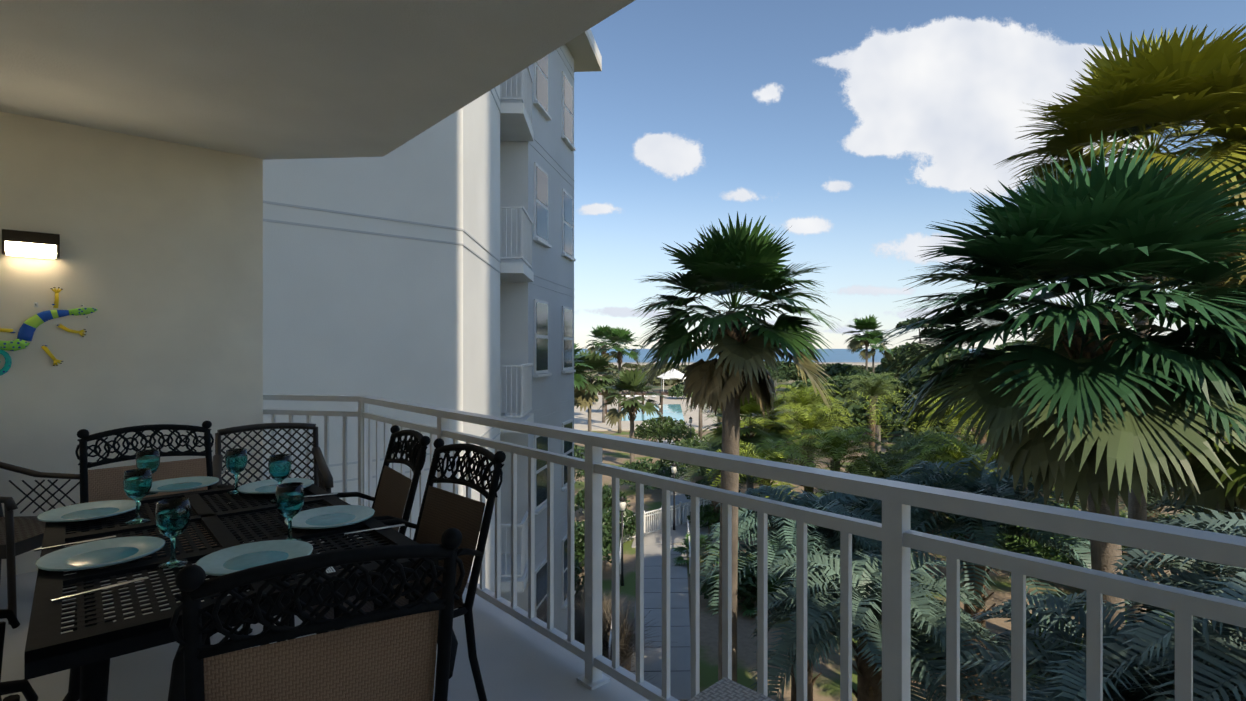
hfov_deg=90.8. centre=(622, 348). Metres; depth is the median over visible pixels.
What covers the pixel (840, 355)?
sea water
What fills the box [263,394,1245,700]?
balcony railing
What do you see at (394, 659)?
chair
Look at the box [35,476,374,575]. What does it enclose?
plates
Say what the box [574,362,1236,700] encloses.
terrain
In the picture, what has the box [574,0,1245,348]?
sky
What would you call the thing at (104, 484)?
chair end
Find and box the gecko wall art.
[0,287,96,375]
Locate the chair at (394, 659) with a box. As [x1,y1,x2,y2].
[168,528,464,700]
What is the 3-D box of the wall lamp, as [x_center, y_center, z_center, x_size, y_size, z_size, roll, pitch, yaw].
[-3.619,-0.635,3.760,0.253,0.149,0.092,0,0,-42]
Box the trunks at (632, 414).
[586,330,988,463]
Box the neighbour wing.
[263,29,601,633]
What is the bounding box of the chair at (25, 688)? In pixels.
[0,609,37,700]
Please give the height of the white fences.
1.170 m
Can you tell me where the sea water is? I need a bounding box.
[576,349,981,361]
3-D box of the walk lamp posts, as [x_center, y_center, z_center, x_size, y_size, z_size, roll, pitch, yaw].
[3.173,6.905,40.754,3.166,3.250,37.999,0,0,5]
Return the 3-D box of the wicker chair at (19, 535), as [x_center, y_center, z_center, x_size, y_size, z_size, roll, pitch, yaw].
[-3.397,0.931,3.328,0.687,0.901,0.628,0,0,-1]
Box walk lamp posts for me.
[619,403,692,585]
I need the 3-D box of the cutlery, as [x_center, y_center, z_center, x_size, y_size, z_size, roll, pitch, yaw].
[-1.622,0.636,2.387,0.964,0.004,2.037,0,0,-44]
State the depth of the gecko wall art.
3.78 m
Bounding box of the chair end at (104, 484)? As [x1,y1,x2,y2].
[71,421,252,633]
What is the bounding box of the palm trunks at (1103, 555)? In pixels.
[709,157,1245,700]
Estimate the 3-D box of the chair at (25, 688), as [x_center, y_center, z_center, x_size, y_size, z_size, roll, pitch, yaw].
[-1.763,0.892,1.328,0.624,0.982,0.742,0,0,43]
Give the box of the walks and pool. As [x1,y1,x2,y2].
[574,393,740,700]
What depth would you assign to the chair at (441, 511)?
2.46 m
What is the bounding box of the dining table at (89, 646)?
[24,484,437,700]
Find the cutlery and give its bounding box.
[34,467,404,601]
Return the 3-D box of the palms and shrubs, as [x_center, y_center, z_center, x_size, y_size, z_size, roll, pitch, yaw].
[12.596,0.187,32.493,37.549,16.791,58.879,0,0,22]
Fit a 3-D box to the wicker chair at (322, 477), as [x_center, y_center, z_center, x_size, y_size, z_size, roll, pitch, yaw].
[-2.114,0.931,3.695,0.612,0.901,0.669,0,0,-33]
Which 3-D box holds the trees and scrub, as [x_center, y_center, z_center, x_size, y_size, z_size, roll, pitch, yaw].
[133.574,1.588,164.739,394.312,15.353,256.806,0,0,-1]
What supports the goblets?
on the dining table at (89, 646)
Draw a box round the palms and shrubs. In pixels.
[566,24,1245,700]
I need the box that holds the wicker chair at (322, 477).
[211,423,333,598]
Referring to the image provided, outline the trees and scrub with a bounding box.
[574,314,1233,450]
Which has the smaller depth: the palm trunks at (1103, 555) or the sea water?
the palm trunks at (1103, 555)
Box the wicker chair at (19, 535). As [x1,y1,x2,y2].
[0,462,79,624]
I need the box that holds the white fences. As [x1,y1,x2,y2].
[609,435,710,658]
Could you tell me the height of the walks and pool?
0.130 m
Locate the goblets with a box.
[123,448,303,568]
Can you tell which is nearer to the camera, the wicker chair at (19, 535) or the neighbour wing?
the wicker chair at (19, 535)
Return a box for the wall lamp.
[2,229,59,258]
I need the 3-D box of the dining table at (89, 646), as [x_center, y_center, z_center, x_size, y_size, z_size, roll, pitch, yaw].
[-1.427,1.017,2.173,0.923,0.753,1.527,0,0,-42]
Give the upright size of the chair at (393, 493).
0.982 m
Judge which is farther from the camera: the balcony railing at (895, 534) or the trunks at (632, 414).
the trunks at (632, 414)
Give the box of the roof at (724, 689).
[688,677,775,700]

